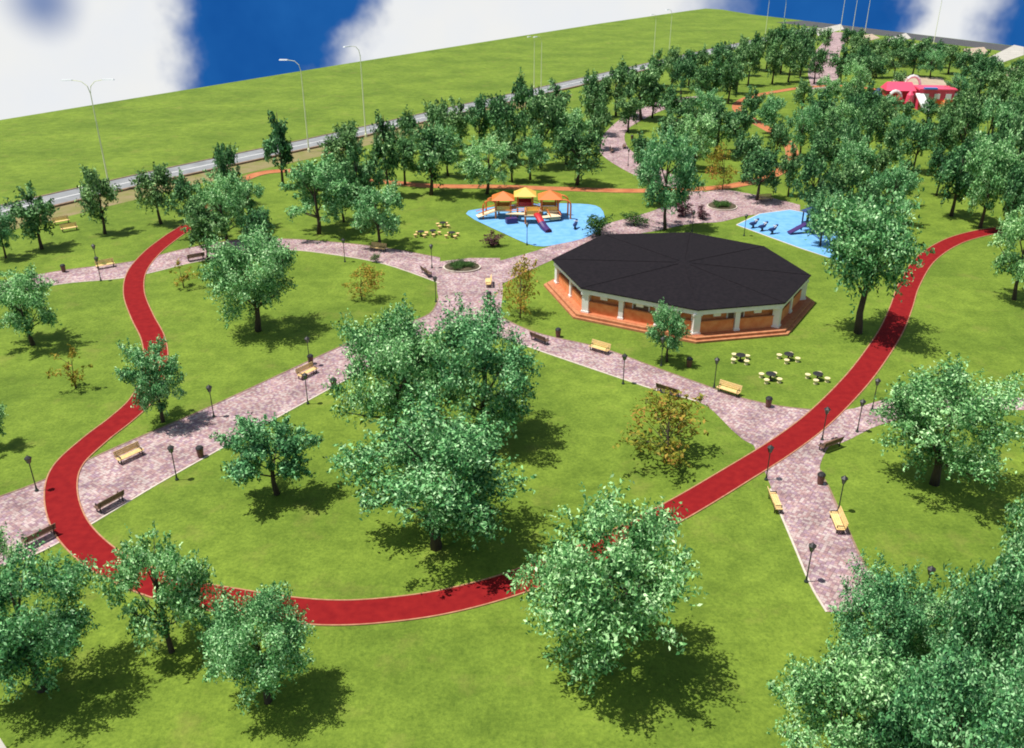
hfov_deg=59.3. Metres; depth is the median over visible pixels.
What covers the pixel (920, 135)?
broadleaf tree
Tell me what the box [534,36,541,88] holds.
street lamp
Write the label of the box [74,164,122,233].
broadleaf tree
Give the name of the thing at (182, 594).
broadleaf tree
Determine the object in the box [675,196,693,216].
purple shrub
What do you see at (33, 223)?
broadleaf tree
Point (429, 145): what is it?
broadleaf tree
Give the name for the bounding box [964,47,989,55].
pavement
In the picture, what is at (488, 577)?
kerb
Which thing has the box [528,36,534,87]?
street lamp
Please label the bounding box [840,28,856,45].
broadleaf tree
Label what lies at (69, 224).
park bench
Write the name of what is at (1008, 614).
broadleaf tree
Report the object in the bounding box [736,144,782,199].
broadleaf tree
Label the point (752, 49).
broadleaf tree
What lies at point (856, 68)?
broadleaf tree
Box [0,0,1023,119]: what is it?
sky
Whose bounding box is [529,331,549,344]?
park bench
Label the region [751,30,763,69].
conical tree
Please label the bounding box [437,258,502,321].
path
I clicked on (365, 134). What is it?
street lamp
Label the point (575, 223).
spring rider
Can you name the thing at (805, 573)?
kerb
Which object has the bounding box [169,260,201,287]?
sparse shrub
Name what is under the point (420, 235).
picnic table
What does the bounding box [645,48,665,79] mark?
broadleaf tree
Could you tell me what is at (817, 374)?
picnic table
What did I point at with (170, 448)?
garden lamp
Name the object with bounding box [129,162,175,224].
broadleaf tree
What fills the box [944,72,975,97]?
broadleaf tree
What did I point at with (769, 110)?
broadleaf tree
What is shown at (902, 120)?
broadleaf tree
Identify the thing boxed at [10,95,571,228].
verge
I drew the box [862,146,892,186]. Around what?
broadleaf tree
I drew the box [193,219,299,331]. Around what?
broadleaf tree
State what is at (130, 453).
park bench
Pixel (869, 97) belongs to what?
broadleaf tree
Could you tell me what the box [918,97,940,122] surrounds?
broadleaf tree
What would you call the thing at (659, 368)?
kerb
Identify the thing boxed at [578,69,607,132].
broadleaf tree
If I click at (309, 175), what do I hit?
broadleaf tree
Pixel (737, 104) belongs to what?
track
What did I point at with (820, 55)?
broadleaf tree
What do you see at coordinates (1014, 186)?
broadleaf tree
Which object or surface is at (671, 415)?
sparse shrub
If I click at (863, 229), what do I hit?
broadleaf tree
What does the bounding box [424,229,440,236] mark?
picnic table
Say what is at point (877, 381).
garden lamp
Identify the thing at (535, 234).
play surface
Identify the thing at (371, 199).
broadleaf tree
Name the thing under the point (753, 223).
spring rider
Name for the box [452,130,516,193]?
broadleaf tree
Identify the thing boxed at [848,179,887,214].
broadleaf tree
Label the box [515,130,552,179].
broadleaf tree
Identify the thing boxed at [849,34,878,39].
pavement
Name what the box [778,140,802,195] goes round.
broadleaf tree
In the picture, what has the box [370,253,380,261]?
bush
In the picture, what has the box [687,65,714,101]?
broadleaf tree
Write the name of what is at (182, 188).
broadleaf tree
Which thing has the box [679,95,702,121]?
broadleaf tree
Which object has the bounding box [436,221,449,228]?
picnic table
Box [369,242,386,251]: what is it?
park bench
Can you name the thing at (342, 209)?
broadleaf tree
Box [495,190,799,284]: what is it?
path
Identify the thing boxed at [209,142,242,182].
broadleaf tree
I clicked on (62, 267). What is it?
litter bin
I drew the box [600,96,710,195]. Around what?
path
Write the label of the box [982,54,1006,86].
broadleaf tree
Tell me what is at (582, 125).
broadleaf tree
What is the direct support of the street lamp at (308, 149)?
on the verge
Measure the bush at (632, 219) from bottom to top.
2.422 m
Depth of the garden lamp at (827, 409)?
82.92 m
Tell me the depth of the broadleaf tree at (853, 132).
168.01 m
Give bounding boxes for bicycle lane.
[45,204,1002,623]
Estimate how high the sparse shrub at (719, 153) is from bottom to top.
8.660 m
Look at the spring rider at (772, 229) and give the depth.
139.60 m
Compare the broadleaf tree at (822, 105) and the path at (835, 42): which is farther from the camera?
the path at (835, 42)
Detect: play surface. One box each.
[466,203,603,245]
[738,210,840,258]
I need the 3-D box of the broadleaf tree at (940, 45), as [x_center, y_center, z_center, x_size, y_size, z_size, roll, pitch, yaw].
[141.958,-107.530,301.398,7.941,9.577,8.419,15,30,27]
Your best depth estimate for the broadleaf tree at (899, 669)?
48.99 m
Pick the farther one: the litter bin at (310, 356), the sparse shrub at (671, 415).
the litter bin at (310, 356)
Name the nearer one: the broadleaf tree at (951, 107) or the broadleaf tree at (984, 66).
the broadleaf tree at (951, 107)
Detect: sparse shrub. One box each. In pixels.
[45,343,92,387]
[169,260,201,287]
[342,263,384,299]
[495,254,539,317]
[611,387,709,469]
[705,142,739,189]
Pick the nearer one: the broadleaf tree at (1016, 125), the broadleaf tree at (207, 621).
the broadleaf tree at (207, 621)
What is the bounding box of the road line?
[2,66,645,211]
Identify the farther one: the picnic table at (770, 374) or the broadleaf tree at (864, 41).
the broadleaf tree at (864, 41)
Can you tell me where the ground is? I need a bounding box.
[0,9,1023,747]
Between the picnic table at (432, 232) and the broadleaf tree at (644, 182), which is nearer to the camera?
the picnic table at (432, 232)
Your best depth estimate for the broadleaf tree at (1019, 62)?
267.23 m
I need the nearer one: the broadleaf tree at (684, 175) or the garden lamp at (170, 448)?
the garden lamp at (170, 448)
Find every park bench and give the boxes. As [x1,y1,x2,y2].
[21,523,55,545]
[52,215,69,225]
[59,222,77,232]
[93,489,123,512]
[94,258,114,268]
[113,441,143,464]
[186,252,204,261]
[295,362,317,379]
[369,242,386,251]
[420,265,431,276]
[485,274,491,287]
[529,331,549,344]
[589,339,610,354]
[656,383,678,395]
[716,379,741,397]
[759,193,772,201]
[767,486,782,512]
[818,436,844,451]
[829,506,848,533]
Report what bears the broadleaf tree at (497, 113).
on the ground
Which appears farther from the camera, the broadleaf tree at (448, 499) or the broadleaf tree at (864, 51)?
the broadleaf tree at (864, 51)
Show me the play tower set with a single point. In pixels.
(532, 209)
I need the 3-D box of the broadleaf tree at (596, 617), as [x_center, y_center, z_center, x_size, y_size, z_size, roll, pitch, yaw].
[6.136,13.282,55.026,11.415,13.222,12.132,-21,34,-36]
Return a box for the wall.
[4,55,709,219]
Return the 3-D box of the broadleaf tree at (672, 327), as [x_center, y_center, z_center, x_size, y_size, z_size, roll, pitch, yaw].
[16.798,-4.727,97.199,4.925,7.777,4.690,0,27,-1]
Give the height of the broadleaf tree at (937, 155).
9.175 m
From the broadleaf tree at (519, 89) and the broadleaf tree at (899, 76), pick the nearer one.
the broadleaf tree at (519, 89)
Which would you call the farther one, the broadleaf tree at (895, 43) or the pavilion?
the broadleaf tree at (895, 43)
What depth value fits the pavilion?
110.42 m
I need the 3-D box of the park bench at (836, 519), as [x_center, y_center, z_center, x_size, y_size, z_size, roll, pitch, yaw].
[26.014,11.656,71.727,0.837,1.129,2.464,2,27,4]
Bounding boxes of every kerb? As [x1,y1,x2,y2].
[0,298,438,496]
[0,312,478,566]
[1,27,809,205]
[4,238,440,281]
[43,85,1002,625]
[52,250,438,285]
[55,28,825,204]
[76,87,1003,600]
[481,306,810,409]
[502,337,695,400]
[736,209,825,256]
[770,489,827,611]
[820,470,875,581]
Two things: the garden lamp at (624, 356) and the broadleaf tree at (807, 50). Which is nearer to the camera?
the garden lamp at (624, 356)
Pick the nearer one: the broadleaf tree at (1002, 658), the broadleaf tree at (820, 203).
the broadleaf tree at (1002, 658)
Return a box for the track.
[221,85,881,191]
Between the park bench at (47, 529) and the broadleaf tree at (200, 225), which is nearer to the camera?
the park bench at (47, 529)
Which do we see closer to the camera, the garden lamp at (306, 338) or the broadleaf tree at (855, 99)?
the garden lamp at (306, 338)
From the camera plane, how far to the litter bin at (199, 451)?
80.83 m
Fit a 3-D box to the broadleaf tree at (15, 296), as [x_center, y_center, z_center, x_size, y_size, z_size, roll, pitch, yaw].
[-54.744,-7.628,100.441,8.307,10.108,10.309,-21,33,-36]
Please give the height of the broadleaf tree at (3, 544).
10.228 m
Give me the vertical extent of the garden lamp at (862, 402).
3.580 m
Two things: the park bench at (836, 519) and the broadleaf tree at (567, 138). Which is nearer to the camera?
the park bench at (836, 519)
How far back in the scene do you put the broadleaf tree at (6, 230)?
127.93 m
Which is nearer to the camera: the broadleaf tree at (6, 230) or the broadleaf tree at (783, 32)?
the broadleaf tree at (6, 230)
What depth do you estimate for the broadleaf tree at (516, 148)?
165.05 m
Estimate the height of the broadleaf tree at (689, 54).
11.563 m
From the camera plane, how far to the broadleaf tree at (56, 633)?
53.05 m
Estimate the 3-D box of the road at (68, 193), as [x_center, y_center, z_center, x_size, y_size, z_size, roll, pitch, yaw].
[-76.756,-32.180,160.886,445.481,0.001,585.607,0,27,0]
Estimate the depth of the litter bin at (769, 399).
89.26 m
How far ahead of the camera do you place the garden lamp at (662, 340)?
96.98 m
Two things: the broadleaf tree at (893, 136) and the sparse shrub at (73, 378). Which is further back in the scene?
the broadleaf tree at (893, 136)
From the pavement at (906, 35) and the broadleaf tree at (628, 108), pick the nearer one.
the broadleaf tree at (628, 108)
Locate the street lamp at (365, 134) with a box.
[343,45,366,136]
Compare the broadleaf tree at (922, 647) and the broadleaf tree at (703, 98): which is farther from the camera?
the broadleaf tree at (703, 98)
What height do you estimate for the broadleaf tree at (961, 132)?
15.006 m
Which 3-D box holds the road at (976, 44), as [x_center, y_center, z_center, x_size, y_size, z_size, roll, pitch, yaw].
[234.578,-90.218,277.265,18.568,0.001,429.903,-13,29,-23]
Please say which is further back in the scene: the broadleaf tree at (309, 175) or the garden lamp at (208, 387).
the broadleaf tree at (309, 175)
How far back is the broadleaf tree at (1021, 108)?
175.05 m
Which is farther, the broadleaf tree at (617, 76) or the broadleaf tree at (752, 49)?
the broadleaf tree at (752, 49)
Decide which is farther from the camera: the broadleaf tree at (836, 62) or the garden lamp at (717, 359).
the broadleaf tree at (836, 62)
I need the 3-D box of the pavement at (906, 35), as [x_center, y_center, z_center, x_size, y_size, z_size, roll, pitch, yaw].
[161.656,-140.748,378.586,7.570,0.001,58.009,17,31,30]
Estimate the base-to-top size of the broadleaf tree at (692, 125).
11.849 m
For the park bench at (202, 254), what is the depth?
128.55 m
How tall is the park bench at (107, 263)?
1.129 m
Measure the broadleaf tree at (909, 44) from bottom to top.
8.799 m
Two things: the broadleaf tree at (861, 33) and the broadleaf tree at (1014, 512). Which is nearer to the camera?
the broadleaf tree at (1014, 512)
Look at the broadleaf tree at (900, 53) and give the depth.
280.18 m
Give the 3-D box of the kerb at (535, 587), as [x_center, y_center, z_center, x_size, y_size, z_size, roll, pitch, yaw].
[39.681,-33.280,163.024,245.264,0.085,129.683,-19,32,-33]
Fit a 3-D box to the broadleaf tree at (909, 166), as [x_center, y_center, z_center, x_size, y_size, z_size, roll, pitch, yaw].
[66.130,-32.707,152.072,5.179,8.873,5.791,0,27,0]
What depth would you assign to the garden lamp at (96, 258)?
120.25 m
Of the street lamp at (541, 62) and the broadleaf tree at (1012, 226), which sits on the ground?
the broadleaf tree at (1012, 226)
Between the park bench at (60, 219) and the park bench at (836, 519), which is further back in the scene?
the park bench at (60, 219)
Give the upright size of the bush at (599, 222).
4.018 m
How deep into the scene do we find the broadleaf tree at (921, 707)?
43.00 m
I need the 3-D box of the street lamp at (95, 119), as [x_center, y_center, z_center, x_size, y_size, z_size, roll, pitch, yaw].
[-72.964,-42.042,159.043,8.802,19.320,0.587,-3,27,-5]
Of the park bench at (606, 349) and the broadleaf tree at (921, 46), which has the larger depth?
the broadleaf tree at (921, 46)
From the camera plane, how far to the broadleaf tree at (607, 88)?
220.99 m
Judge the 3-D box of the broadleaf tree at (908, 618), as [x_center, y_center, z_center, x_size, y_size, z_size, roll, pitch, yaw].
[22.543,15.359,54.351,6.482,10.058,7.019,5,27,10]
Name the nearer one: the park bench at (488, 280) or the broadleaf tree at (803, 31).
the park bench at (488, 280)
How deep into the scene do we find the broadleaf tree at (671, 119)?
181.62 m
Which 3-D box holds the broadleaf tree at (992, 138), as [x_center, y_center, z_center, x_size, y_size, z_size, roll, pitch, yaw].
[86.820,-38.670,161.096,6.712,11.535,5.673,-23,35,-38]
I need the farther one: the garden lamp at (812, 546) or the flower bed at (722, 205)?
the flower bed at (722, 205)
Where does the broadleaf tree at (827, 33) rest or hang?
on the ground
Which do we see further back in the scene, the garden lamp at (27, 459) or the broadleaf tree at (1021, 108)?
the broadleaf tree at (1021, 108)
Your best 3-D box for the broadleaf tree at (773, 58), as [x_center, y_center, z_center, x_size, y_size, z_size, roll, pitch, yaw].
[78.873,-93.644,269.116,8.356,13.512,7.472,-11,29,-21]
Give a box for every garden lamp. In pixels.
[24,456,38,491]
[94,256,101,280]
[167,445,178,480]
[206,384,215,417]
[302,372,309,404]
[304,336,310,365]
[341,239,345,261]
[429,244,432,267]
[433,276,436,301]
[622,354,627,384]
[660,336,664,366]
[713,357,719,387]
[764,444,773,480]
[804,542,816,582]
[820,407,830,440]
[836,475,847,511]
[855,399,865,432]
[870,378,880,409]
[926,565,935,586]
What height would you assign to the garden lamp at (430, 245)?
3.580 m
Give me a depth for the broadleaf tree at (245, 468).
72.50 m
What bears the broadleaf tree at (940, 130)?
on the ground
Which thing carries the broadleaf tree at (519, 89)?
on the ground
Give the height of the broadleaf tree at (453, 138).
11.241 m
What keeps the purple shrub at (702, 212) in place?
on the path at (747, 203)
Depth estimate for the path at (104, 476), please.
82.24 m
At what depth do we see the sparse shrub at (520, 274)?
108.65 m
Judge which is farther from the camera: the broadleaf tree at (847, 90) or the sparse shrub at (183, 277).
the broadleaf tree at (847, 90)
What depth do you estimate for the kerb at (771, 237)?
140.39 m
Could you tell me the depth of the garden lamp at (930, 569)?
61.98 m
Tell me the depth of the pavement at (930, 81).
276.50 m
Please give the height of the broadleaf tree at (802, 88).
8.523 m
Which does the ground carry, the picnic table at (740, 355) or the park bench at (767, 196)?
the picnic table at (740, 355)
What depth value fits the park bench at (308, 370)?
95.75 m
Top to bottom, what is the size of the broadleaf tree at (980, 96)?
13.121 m
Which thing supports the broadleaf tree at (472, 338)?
on the ground
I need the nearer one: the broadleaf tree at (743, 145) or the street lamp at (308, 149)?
the broadleaf tree at (743, 145)
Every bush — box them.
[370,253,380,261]
[582,213,614,235]
[618,211,653,225]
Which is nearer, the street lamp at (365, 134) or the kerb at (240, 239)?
the kerb at (240, 239)
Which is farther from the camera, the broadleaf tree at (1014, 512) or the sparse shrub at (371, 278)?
the sparse shrub at (371, 278)
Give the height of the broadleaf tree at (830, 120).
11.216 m
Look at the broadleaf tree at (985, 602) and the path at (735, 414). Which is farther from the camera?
the path at (735, 414)
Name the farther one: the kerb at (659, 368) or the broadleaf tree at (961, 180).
the broadleaf tree at (961, 180)
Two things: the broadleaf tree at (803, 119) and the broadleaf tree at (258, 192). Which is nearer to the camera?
the broadleaf tree at (258, 192)
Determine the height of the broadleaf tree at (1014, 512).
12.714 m
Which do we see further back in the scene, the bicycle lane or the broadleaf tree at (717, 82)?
the broadleaf tree at (717, 82)
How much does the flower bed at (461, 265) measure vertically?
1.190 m
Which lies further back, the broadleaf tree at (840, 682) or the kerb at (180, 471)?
the kerb at (180, 471)
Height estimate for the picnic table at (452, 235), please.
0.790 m
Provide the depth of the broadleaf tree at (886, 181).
140.42 m
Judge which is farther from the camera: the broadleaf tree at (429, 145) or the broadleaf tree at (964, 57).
the broadleaf tree at (964, 57)
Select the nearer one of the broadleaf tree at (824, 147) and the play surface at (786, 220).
the play surface at (786, 220)
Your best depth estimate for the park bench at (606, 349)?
101.12 m
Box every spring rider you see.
[573,219,577,228]
[749,218,758,227]
[758,221,767,230]
[768,224,777,233]
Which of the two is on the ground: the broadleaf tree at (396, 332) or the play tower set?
the broadleaf tree at (396, 332)
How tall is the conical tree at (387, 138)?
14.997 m
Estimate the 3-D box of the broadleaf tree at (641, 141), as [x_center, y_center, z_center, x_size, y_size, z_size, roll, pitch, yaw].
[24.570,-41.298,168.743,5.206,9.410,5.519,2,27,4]
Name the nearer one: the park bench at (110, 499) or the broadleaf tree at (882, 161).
the park bench at (110, 499)
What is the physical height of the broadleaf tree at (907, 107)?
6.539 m
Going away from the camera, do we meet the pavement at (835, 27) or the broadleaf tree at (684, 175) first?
the broadleaf tree at (684, 175)
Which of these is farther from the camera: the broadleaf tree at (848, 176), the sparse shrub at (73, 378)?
the broadleaf tree at (848, 176)
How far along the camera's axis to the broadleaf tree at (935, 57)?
279.79 m
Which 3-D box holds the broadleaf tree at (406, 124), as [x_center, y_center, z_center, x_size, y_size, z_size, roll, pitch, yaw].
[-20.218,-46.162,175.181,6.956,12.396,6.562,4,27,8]
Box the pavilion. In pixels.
[544,232,814,343]
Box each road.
[0,27,820,214]
[778,21,1010,50]
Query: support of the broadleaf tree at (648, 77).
on the ground
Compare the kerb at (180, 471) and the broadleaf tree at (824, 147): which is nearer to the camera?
the kerb at (180, 471)
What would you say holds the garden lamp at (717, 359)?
on the ground
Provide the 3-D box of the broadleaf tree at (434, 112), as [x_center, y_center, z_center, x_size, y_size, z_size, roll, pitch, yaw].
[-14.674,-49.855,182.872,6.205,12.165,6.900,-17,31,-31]
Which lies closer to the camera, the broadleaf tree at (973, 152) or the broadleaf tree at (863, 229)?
the broadleaf tree at (863, 229)
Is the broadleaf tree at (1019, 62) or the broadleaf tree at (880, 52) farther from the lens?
the broadleaf tree at (880, 52)
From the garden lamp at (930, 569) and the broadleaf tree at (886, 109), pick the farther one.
the broadleaf tree at (886, 109)
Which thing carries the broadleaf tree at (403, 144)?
on the ground
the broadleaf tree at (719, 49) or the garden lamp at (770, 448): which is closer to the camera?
the garden lamp at (770, 448)
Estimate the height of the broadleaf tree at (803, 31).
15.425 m
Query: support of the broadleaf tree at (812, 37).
on the ground
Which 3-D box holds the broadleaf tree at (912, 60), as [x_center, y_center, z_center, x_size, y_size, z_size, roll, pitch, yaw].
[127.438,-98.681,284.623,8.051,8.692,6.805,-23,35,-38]
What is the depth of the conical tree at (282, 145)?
161.97 m
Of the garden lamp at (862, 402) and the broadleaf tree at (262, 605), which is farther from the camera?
the garden lamp at (862, 402)
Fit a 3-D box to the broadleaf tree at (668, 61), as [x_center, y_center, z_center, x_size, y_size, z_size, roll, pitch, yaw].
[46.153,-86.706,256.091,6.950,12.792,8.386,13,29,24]
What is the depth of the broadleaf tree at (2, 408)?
81.88 m
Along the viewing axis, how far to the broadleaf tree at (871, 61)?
254.59 m
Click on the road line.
(256, 154)
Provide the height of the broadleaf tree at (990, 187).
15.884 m
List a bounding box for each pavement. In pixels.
[0,739,5,747]
[817,24,843,35]
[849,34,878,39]
[890,33,910,40]
[890,76,945,84]
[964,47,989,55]
[993,45,1023,61]
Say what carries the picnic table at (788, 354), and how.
on the ground
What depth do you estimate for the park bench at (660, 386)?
91.68 m
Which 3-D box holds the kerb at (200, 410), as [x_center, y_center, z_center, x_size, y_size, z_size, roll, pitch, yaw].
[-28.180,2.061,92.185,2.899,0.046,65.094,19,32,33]
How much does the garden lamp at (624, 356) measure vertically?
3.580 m
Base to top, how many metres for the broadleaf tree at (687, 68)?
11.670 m
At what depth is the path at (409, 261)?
128.95 m
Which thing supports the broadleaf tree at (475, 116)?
on the ground
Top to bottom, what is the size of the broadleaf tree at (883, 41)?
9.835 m
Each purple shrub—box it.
[480,230,505,245]
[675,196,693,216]
[696,204,709,219]
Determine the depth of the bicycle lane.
78.36 m
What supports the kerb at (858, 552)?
on the ground
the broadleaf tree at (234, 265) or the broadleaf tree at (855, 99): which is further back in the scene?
the broadleaf tree at (855, 99)
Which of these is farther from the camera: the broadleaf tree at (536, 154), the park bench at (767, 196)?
the broadleaf tree at (536, 154)
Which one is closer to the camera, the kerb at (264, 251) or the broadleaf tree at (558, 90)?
the kerb at (264, 251)
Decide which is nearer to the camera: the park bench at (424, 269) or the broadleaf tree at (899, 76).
the park bench at (424, 269)
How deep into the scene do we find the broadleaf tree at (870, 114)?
180.23 m
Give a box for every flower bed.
[443,258,480,272]
[707,199,736,210]
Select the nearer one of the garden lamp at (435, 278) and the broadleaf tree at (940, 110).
the garden lamp at (435, 278)
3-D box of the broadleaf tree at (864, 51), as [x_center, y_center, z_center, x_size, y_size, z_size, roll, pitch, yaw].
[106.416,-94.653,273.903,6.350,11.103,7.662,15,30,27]
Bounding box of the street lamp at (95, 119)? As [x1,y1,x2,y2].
[61,79,113,186]
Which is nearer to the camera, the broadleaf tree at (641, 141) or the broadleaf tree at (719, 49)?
the broadleaf tree at (641, 141)
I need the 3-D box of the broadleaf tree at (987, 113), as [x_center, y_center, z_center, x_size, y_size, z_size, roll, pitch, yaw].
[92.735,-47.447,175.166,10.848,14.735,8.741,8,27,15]
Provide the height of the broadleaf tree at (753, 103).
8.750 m
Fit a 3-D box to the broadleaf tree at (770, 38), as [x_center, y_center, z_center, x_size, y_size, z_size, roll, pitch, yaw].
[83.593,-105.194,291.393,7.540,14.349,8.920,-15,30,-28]
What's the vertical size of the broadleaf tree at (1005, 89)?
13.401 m
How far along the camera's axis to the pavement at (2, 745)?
52.73 m
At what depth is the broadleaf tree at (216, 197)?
129.11 m
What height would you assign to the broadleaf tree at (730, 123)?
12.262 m
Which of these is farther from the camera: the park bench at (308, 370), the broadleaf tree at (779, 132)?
the broadleaf tree at (779, 132)
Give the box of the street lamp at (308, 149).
[279,59,309,151]
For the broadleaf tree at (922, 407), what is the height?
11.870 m
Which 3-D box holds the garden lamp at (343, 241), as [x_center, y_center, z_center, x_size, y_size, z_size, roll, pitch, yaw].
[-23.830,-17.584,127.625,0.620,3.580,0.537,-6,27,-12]
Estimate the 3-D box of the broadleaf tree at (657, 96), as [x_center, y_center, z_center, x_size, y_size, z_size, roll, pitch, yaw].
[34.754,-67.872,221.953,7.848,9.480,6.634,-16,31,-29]
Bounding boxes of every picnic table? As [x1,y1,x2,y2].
[413,230,427,237]
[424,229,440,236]
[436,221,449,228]
[444,231,458,238]
[731,353,749,364]
[759,371,781,383]
[777,352,800,363]
[805,371,829,384]
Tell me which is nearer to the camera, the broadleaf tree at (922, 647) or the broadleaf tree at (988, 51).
the broadleaf tree at (922, 647)
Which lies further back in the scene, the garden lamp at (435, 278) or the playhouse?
the playhouse
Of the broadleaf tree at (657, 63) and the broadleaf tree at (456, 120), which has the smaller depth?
the broadleaf tree at (456, 120)
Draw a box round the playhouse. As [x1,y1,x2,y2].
[874,74,960,112]
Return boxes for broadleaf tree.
[0,204,19,257]
[0,263,62,345]
[0,401,7,436]
[0,521,29,611]
[0,529,104,706]
[2,180,59,249]
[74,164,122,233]
[84,521,216,656]
[112,334,186,422]
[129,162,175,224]
[158,166,201,221]
[180,194,232,262]
[186,168,252,245]
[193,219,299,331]
[193,598,239,647]
[195,579,318,715]
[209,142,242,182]
[209,411,323,495]
[228,172,266,222]
[239,206,275,261]
[279,146,359,234]
[317,128,361,170]
[321,293,449,439]
[322,162,360,221]
[323,384,538,551]
[332,119,360,163]
[333,137,384,220]
[348,178,405,246]
[388,137,418,184]
[395,104,420,162]
[406,119,460,195]
[410,290,545,436]
[423,97,456,132]
[434,117,466,175]
[445,96,472,146]
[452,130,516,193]
[462,93,493,144]
[482,91,523,161]
[501,124,524,181]
[502,471,708,696]
[506,65,533,142]
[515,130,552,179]
[521,86,569,167]
[542,77,571,109]
[545,105,592,164]
[547,122,608,185]
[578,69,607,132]
[587,101,613,149]
[594,75,614,107]
[606,56,637,115]
[612,84,644,131]
[620,63,660,119]
[630,129,652,174]
[634,127,673,196]
[636,118,707,230]
[637,83,666,117]
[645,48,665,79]
[645,299,691,361]
[654,100,694,156]
[657,83,681,118]
[660,45,685,85]
[669,56,696,98]
[674,108,719,168]
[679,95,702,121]
[683,49,699,87]
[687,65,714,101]
[692,86,725,117]
[694,44,722,89]
[701,95,741,156]
[707,55,724,89]
[710,41,737,66]
[718,50,747,103]
[719,102,756,150]
[729,131,764,179]
[730,43,750,93]
[734,34,756,68]
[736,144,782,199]
[739,41,763,85]
[742,84,765,115]
[755,92,793,135]
[757,26,777,71]
[762,37,790,83]
[764,118,790,151]
[765,631,924,747]
[769,19,797,73]
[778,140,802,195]
[782,32,806,81]
[784,100,824,154]
[786,22,809,71]
[787,141,835,220]
[790,77,817,109]
[791,32,814,77]
[803,124,841,184]
[803,180,934,334]
[806,25,819,67]
[806,47,828,83]
[806,86,839,125]
[806,186,842,245]
[813,106,840,142]
[814,74,842,101]
[817,27,833,49]
[817,158,865,218]
[821,100,862,149]
[827,44,856,82]
[828,547,947,674]
[831,117,865,156]
[834,133,880,188]
[839,82,861,104]
[839,653,950,747]
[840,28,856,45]
[840,57,871,89]
[845,91,867,125]
[846,33,860,59]
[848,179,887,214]
[849,27,866,45]
[855,35,884,55]
[855,44,872,74]
[855,624,1023,747]
[856,102,890,148]
[859,80,882,106]
[861,53,888,84]
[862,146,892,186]
[866,155,924,223]
[866,351,1023,490]
[872,45,889,77]
[873,95,901,141]
[874,34,889,54]
[874,118,906,175]
[876,94,903,110]
[883,34,908,59]
[883,584,952,665]
[885,44,908,77]
[889,110,913,146]
[891,70,907,81]
[893,153,921,196]
[894,38,918,52]
[896,99,919,125]
[901,117,939,169]
[903,48,926,74]
[909,36,933,65]
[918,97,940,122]
[919,47,949,77]
[920,531,1023,732]
[925,144,954,195]
[928,39,948,64]
[929,112,953,153]
[933,98,956,123]
[934,134,985,216]
[939,44,961,73]
[939,89,969,147]
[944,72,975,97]
[944,89,985,151]
[946,564,1023,679]
[951,48,987,85]
[952,133,997,195]
[958,74,992,108]
[963,126,1023,228]
[967,57,996,93]
[969,93,1017,140]
[970,48,990,72]
[981,628,1023,744]
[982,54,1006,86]
[982,129,1018,175]
[983,61,1022,103]
[983,75,1015,134]
[987,203,1023,300]
[990,493,1023,577]
[992,110,1023,164]
[999,161,1023,235]
[1004,94,1023,120]
[1006,63,1023,98]
[1010,75,1023,106]
[1012,58,1023,70]
[1012,97,1023,148]
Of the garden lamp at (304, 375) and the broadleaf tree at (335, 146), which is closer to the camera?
the garden lamp at (304, 375)
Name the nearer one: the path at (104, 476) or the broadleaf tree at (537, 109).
the path at (104, 476)
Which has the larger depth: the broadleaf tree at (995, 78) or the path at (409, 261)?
the broadleaf tree at (995, 78)
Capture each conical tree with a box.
[262,111,293,185]
[366,109,403,192]
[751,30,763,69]
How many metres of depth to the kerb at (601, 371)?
97.02 m
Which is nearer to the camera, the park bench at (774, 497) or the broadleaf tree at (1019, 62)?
the park bench at (774, 497)
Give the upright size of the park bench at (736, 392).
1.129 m
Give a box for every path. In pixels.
[0,299,448,564]
[3,239,439,287]
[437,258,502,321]
[473,306,1023,444]
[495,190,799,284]
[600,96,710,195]
[745,425,876,611]
[808,32,844,89]
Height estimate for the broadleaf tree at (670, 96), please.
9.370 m
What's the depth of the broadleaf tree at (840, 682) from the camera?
45.84 m
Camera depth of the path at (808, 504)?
73.10 m
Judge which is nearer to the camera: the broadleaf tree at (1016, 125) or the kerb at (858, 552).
the kerb at (858, 552)
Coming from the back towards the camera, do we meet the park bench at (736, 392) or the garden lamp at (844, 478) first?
the park bench at (736, 392)
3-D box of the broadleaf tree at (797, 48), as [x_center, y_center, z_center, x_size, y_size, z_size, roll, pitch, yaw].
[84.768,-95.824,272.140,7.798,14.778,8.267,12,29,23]
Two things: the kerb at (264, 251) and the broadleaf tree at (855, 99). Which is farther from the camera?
the broadleaf tree at (855, 99)
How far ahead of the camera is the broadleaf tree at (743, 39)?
281.64 m
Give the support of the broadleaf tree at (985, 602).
on the ground
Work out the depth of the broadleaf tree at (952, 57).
287.41 m
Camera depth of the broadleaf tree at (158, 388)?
83.69 m
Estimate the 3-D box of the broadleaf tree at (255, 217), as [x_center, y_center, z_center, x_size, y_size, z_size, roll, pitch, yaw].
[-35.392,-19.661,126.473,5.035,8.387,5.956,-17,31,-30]
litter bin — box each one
[60,264,65,271]
[195,445,203,457]
[307,354,312,362]
[555,327,560,337]
[687,357,692,367]
[766,396,772,407]
[817,471,825,484]
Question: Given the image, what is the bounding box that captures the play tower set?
[476,187,571,232]
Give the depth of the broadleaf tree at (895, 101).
219.30 m
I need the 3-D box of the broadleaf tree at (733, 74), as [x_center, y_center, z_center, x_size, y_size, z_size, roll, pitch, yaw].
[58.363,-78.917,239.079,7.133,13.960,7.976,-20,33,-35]

